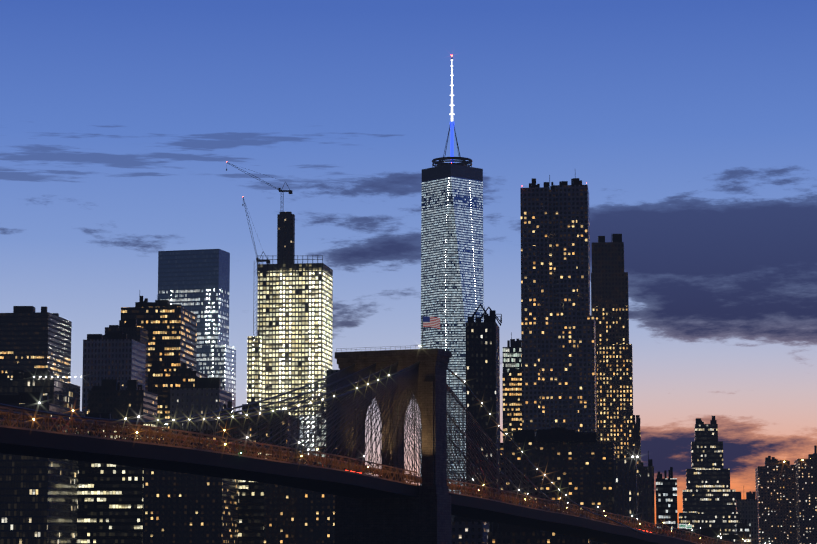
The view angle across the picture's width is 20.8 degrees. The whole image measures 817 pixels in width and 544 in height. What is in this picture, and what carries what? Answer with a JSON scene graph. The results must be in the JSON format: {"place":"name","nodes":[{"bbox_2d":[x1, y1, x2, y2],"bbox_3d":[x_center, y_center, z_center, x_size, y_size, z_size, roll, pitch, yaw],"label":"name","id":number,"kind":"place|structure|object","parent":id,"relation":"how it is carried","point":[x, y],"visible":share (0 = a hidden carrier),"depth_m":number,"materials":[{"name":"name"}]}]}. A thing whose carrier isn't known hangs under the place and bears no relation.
{"place":"outdoors","nodes":[
{"label":"outdoors","id":0,"kind":"place"},
{"bbox_2d":[0,306,71,382],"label":"office slab","id":1,"kind":"structure","parent":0,"point":[31,340],"depth_m":1813.23,"materials":[{"name":"metal"}]},
{"bbox_2d":[0,362,79,410],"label":"glass block","id":2,"kind":"structure","parent":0,"point":[60,392],"depth_m":1308.37,"materials":[{"name":"glass"}]},
{"bbox_2d":[82,330,145,416],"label":"office building","id":3,"kind":"structure","parent":0,"point":[120,357],"depth_m":1457.05,"materials":[{"name":"stone"}]},
{"bbox_2d":[121,300,196,370],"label":"office tower","id":4,"kind":"structure","parent":0,"point":[172,334],"depth_m":1570.36,"materials":[{"name":"metal"}]},
{"bbox_2d":[135,295,147,306],"bbox_3d":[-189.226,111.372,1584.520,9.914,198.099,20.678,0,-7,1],"label":"rooftop structure","id":5,"kind":"object","parent":4,"relation":"on","point":[137,304],"visible":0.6,"depth_m":1592.27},
{"bbox_2d":[158,249,229,345],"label":"skyscraper","id":6,"kind":"structure","parent":0,"point":[197,282],"depth_m":2123.79,"materials":[{"name":"blue glass"}]},
{"bbox_2d":[196,345,235,411],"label":"office building","id":7,"kind":"structure","parent":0,"point":[216,361],"depth_m":2110.04,"materials":[{"name":"glass"}]},
{"bbox_2d":[247,336,261,410],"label":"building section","id":8,"kind":"object","parent":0,"point":[257,385],"visible":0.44,"depth_m":2065.52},
{"bbox_2d":[0,0,816,528],"label":"sky","id":9,"kind":"structure","parent":0,"point":[689,127],"materials":[{"name":"blue"}]},
{"bbox_2d":[500,422,614,543],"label":"residential slab","id":10,"kind":"structure","parent":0,"point":[575,467],"depth_m":1294.87,"materials":[{"name":"concrete"}]},
{"bbox_2d":[735,513,750,543],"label":"block","id":11,"kind":"structure","parent":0,"point":[742,531],"depth_m":1583.69,"materials":[{"name":"concrete"}]},
{"bbox_2d":[736,491,757,543],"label":"block","id":12,"kind":"structure","parent":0,"point":[747,508],"depth_m":1982.02,"materials":[{"name":"stone"}]},
{"bbox_2d":[755,459,796,543],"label":"brick block","id":13,"kind":"structure","parent":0,"point":[776,493],"depth_m":2180.50,"materials":[{"name":"brick"}]},
{"bbox_2d":[794,454,816,543],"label":"brick block","id":14,"kind":"structure","parent":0,"point":[806,494],"depth_m":2132.47,"materials":[{"name":"brick"}]},
{"label":"ground","id":15,"kind":"structure","parent":0,"visible":0},
{"bbox_2d":[0,392,83,543],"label":"building","id":16,"kind":"structure","parent":15,"relation":"on","point":[38,500],"depth_m":1148.67,"materials":[{"name":"concrete"}]},
{"bbox_2d":[77,404,162,543],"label":"building","id":17,"kind":"structure","parent":15,"relation":"on","point":[110,505],"depth_m":1195.78,"materials":[{"name":"concrete"}]},
{"bbox_2d":[88,379,157,420],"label":"midrise","id":18,"kind":"structure","parent":15,"relation":"on","point":[134,399],"depth_m":1403.98,"materials":[{"name":"concrete"}]},
{"bbox_2d":[103,335,147,390],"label":"building","id":19,"kind":"structure","parent":15,"relation":"on","point":[142,339],"depth_m":1520.33,"materials":[{"name":"concrete"}]},
{"bbox_2d":[105,318,147,337],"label":"rooftop structure","id":20,"kind":"object","parent":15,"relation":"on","point":[129,327],"visible":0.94,"depth_m":1510.92,"materials":[{"name":"concrete"}]},
{"bbox_2d":[148,361,207,431],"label":"midrise","id":21,"kind":"structure","parent":15,"relation":"on","point":[161,384],"depth_m":1559.64,"materials":[{"name":"concrete"}]},
{"bbox_2d":[143,424,239,543],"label":"building","id":22,"kind":"structure","parent":15,"relation":"on","point":[181,508],"depth_m":1175.73,"materials":[{"name":"concrete"}]},
{"bbox_2d":[170,377,231,437],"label":"building","id":23,"kind":"structure","parent":15,"relation":"on","point":[206,395],"depth_m":1352.26,"materials":[{"name":"concrete"}]},
{"bbox_2d":[220,400,238,437],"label":"midrise","id":24,"kind":"structure","parent":15,"relation":"on","point":[229,429],"depth_m":1351.41,"materials":[{"name":"concrete"}]},
{"bbox_2d":[233,438,270,543],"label":"building","id":25,"kind":"structure","parent":15,"relation":"on","point":[251,514],"depth_m":1217.97,"materials":[{"name":"concrete"}]},
{"bbox_2d":[233,402,299,452],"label":"dark midrise","id":26,"kind":"structure","parent":15,"relation":"on","point":[236,421],"depth_m":1300.37,"materials":[{"name":"concrete"}]},
{"bbox_2d":[264,441,302,543],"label":"building","id":27,"kind":"structure","parent":15,"relation":"on","point":[279,514],"depth_m":1202.87,"materials":[{"name":"concrete"}]},
{"bbox_2d":[257,263,332,417],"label":"skyscraper","id":28,"kind":"structure","parent":15,"relation":"on","point":[294,320],"depth_m":2074.30,"materials":[{"name":"yellow glass"}]},
{"bbox_2d":[242,197,269,268],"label":"tower crane","id":29,"kind":"object","parent":28,"relation":"on","point":[267,261],"visible":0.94,"depth_m":2084.22,"materials":[{"name":"paint"}]},
{"bbox_2d":[277,214,294,263],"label":"elevator core tower","id":30,"kind":"structure","parent":28,"relation":"on","point":[285,236],"depth_m":2107.11,"materials":[{"name":"black concrete"}]},
{"bbox_2d":[226,162,292,210],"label":"tower crane","id":31,"kind":"object","parent":30,"relation":"on","point":[283,191],"visible":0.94,"depth_m":2117.45,"materials":[{"name":"paint"}]},
{"bbox_2d":[253,256,322,399],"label":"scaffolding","id":32,"kind":"object","parent":28,"relation":"attached to","point":[312,259],"visible":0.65,"depth_m":2074.79,"materials":[{"name":"metal"}]},
{"bbox_2d":[298,415,314,454],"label":"building","id":33,"kind":"structure","parent":28,"relation":"attached to","point":[306,436],"depth_m":2058.36,"materials":[{"name":"white glass"}]},
{"bbox_2d":[296,460,338,543],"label":"building","id":34,"kind":"structure","parent":15,"relation":"on","point":[315,517],"depth_m":1183.39,"materials":[{"name":"concrete"}]},
{"bbox_2d":[316,402,325,465],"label":"glass box","id":35,"kind":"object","parent":15,"relation":"on","point":[323,435],"visible":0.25,"depth_m":1497.71,"materials":[{"name":"glass"}]},
{"bbox_2d":[327,370,339,465],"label":"dark tower","id":36,"kind":"structure","parent":15,"relation":"on","point":[329,372],"depth_m":1399.57,"materials":[{"name":"metal"}]},
{"bbox_2d":[0,427,695,543],"bbox_3d":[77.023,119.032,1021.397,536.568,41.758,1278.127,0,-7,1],"label":"bridge deck","id":37,"kind":"structure","parent":15,"relation":"on","point":[123,453],"depth_m":726.34,"materials":[{"name":"metal"}]},
{"bbox_2d":[0,406,742,543],"bbox_3d":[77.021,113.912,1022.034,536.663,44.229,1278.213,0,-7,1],"label":"bridge trusses","id":38,"kind":"object","parent":37,"relation":"on","point":[318,459],"visible":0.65,"depth_m":730.20,"materials":[{"name":"brown metal"}]},
{"bbox_2d":[34,376,769,543],"bbox_3d":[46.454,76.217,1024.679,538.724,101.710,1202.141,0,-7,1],"label":"bridge lights","id":39,"kind":"object","parent":38,"relation":"on","point":[364,456],"visible":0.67,"depth_m":1189.66,"materials":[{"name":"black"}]},
{"bbox_2d":[33,410,802,541],"bbox_3d":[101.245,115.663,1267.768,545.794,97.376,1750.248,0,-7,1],"label":"bridge lights","id":40,"kind":"object","parent":37,"relation":"on","point":[483,484],"visible":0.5,"depth_m":922.21,"materials":[{"name":"orange"}]},
{"bbox_2d":[679,524,691,528],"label":"highway signs","id":41,"kind":"object","parent":37,"relation":"on","point":[685,526],"visible":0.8,"depth_m":1545.47,"materials":[{"name":"green metal"}]},
{"bbox_2d":[335,348,451,543],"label":"bridge tower","id":42,"kind":"structure","parent":15,"relation":"on","point":[424,517],"depth_m":821.99,"materials":[{"name":"stone"}]},
{"bbox_2d":[0,361,647,534],"bbox_3d":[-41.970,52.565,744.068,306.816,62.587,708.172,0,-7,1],"label":"suspension cables","id":43,"kind":"object","parent":42,"relation":"attached to","point":[183,420],"visible":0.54,"depth_m":750.09,"materials":[{"name":"black metal"}]},
{"bbox_2d":[46,361,570,503],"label":"bridge cables","id":44,"kind":"object","parent":43,"relation":"hanging from","point":[385,373],"visible":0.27,"depth_m":807.60,"materials":[{"name":"black metal"}]},
{"bbox_2d":[125,345,559,489],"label":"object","id":45,"kind":"object","parent":43,"relation":"attached to","point":[310,402],"visible":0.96,"depth_m":721.69,"materials":[{"name":"yellow glass"}]},
{"bbox_2d":[336,315,451,351],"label":"railing","id":46,"kind":"object","parent":42,"relation":"on","point":[405,346],"visible":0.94,"depth_m":827.76,"materials":[{"name":"black metal"}]},
{"bbox_2d":[423,316,439,328],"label":"flag","id":47,"kind":"object","parent":46,"relation":"attached to","point":[433,322],"visible":1,"depth_m":829.23,"materials":[{"name":"multicoloured fabric"}]},
{"bbox_2d":[420,164,483,521],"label":"skyscraper","id":48,"kind":"structure","parent":15,"relation":"on","point":[452,281],"depth_m":2325.47,"materials":[{"name":"blue glass"}]},
{"bbox_2d":[449,58,454,162],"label":"spire","id":49,"kind":"structure","parent":48,"relation":"on","point":[452,126],"depth_m":2368.94,"materials":[{"name":"white metal"}]},
{"bbox_2d":[432,123,472,166],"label":"one wtc ring and guys","id":50,"kind":"object","parent":48,"relation":"on","point":[440,162],"visible":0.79,"depth_m":2351.23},
{"bbox_2d":[451,516,488,543],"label":"building","id":51,"kind":"structure","parent":15,"relation":"on","point":[464,530],"depth_m":1041.43,"materials":[{"name":"concrete"}]},
{"bbox_2d":[466,307,499,522],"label":"high-rise building","id":52,"kind":"structure","parent":15,"relation":"on","point":[483,361],"depth_m":1250.97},
{"bbox_2d":[468,304,501,325],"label":"lattice top frames","id":53,"kind":"structure","parent":52,"relation":"on","point":[485,313],"depth_m":1262.95,"materials":[{"name":"black metal"}]},
{"bbox_2d":[502,368,521,442],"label":"office","id":54,"kind":"structure","parent":15,"relation":"on","point":[512,396],"depth_m":1688.92,"materials":[{"name":"concrete"}]},
{"bbox_2d":[503,332,521,372],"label":"building","id":55,"kind":"structure","parent":15,"relation":"on","point":[512,354],"depth_m":1703.52,"materials":[{"name":"glass"}]},
{"bbox_2d":[528,245,539,436],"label":"facade strip","id":56,"kind":"object","parent":15,"relation":"on","point":[534,346],"visible":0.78,"depth_m":1554.83,"materials":[{"name":"glass"}]},
{"bbox_2d":[520,178,549,362],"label":"skyscraper","id":57,"kind":"structure","parent":15,"relation":"on","point":[534,202],"depth_m":1566.50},
{"bbox_2d":[488,522,590,543],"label":"building","id":58,"kind":"structure","parent":15,"relation":"on","point":[500,533],"depth_m":1072.81,"materials":[{"name":"concrete"}]},
{"bbox_2d":[534,425,564,441],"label":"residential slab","id":59,"kind":"structure","parent":15,"relation":"on","point":[559,428],"depth_m":1306.70,"materials":[{"name":"concrete"}]},
{"bbox_2d":[521,315,596,431],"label":"skyscraper","id":60,"kind":"structure","parent":15,"relation":"on","point":[552,390],"depth_m":1552.69,"materials":[{"name":"black glass"}]},
{"bbox_2d":[546,175,555,315],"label":"skyscraper","id":61,"kind":"structure","parent":60,"relation":"on","point":[552,268],"depth_m":1567.81,"materials":[{"name":"black concrete"}]},
{"bbox_2d":[563,217,578,431],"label":"facade strip","id":62,"kind":"object","parent":15,"relation":"on","point":[571,357],"visible":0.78,"depth_m":1555.49,"materials":[{"name":"glass"}]},
{"bbox_2d":[555,178,589,315],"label":"skyscraper","id":63,"kind":"structure","parent":15,"relation":"on","point":[572,200],"depth_m":1565.85,"materials":[{"name":"black concrete"}]},
{"bbox_2d":[592,234,623,272],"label":"building top","id":64,"kind":"structure","parent":15,"relation":"on","point":[607,256],"depth_m":1765.15,"materials":[{"name":"stone"}]},
{"bbox_2d":[591,272,628,441],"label":"skyscraper","id":65,"kind":"structure","parent":15,"relation":"on","point":[609,302],"depth_m":1757.92,"materials":[{"name":"stone"}]},
{"bbox_2d":[597,344,632,459],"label":"stone tower","id":66,"kind":"structure","parent":15,"relation":"on","point":[615,383],"depth_m":1747.15,"materials":[{"name":"stone"}]},
{"bbox_2d":[613,445,636,522],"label":"court block","id":67,"kind":"structure","parent":15,"relation":"on","point":[625,487],"depth_m":1281.56,"materials":[{"name":"stone"}]},
{"bbox_2d":[628,415,640,523],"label":"building","id":68,"kind":"structure","parent":15,"relation":"on","point":[634,449],"depth_m":1692.03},
{"bbox_2d":[633,416,640,443],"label":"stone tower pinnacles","id":69,"kind":"object","parent":68,"relation":"attached to","point":[636,433],"visible":0.79,"depth_m":1692.62,"materials":[{"name":"black stone"}]},
{"bbox_2d":[638,452,654,532],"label":"court block","id":70,"kind":"structure","parent":15,"relation":"on","point":[646,493],"depth_m":1389.26,"materials":[{"name":"stone"}]},
{"bbox_2d":[656,467,677,533],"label":"office","id":71,"kind":"structure","parent":15,"relation":"on","point":[666,500],"depth_m":1487.64,"materials":[{"name":"concrete"}]},
{"bbox_2d":[661,528,737,543],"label":"waterfront","id":72,"kind":"object","parent":15,"relation":"on","point":[712,532],"visible":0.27,"depth_m":1477.24,"materials":[{"name":"stone"}]},
{"bbox_2d":[694,416,717,441],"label":"building top","id":73,"kind":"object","parent":15,"relation":"on","point":[706,432],"depth_m":1895.94,"materials":[{"name":"concrete"}]},
{"bbox_2d":[691,441,722,468],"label":"tier","id":74,"kind":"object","parent":15,"relation":"on","point":[706,454],"depth_m":1891.98,"materials":[{"name":"concrete"}]},
{"bbox_2d":[686,469,729,489],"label":"tier","id":75,"kind":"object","parent":15,"relation":"on","point":[707,479],"depth_m":1887.85,"materials":[{"name":"concrete"}]},
{"bbox_2d":[682,489,735,512],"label":"tier","id":76,"kind":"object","parent":15,"relation":"on","point":[710,501],"depth_m":1884.07,"materials":[{"name":"stone"}]},
{"bbox_2d":[679,512,739,536],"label":"tier","id":77,"kind":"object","parent":15,"relation":"on","point":[725,523],"depth_m":1880.47,"materials":[{"name":"concrete"}]},
{"bbox_2d":[765,456,778,465],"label":"rooftop structure","id":78,"kind":"object","parent":15,"relation":"on","point":[769,462],"visible":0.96,"depth_m":2196.86,"materials":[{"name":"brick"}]},
{"bbox_2d":[813,445,816,458],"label":"building","id":79,"kind":"structure","parent":15,"relation":"on","point":[815,453],"depth_m":2154.22,"materials":[{"name":"brick"}]}
]}

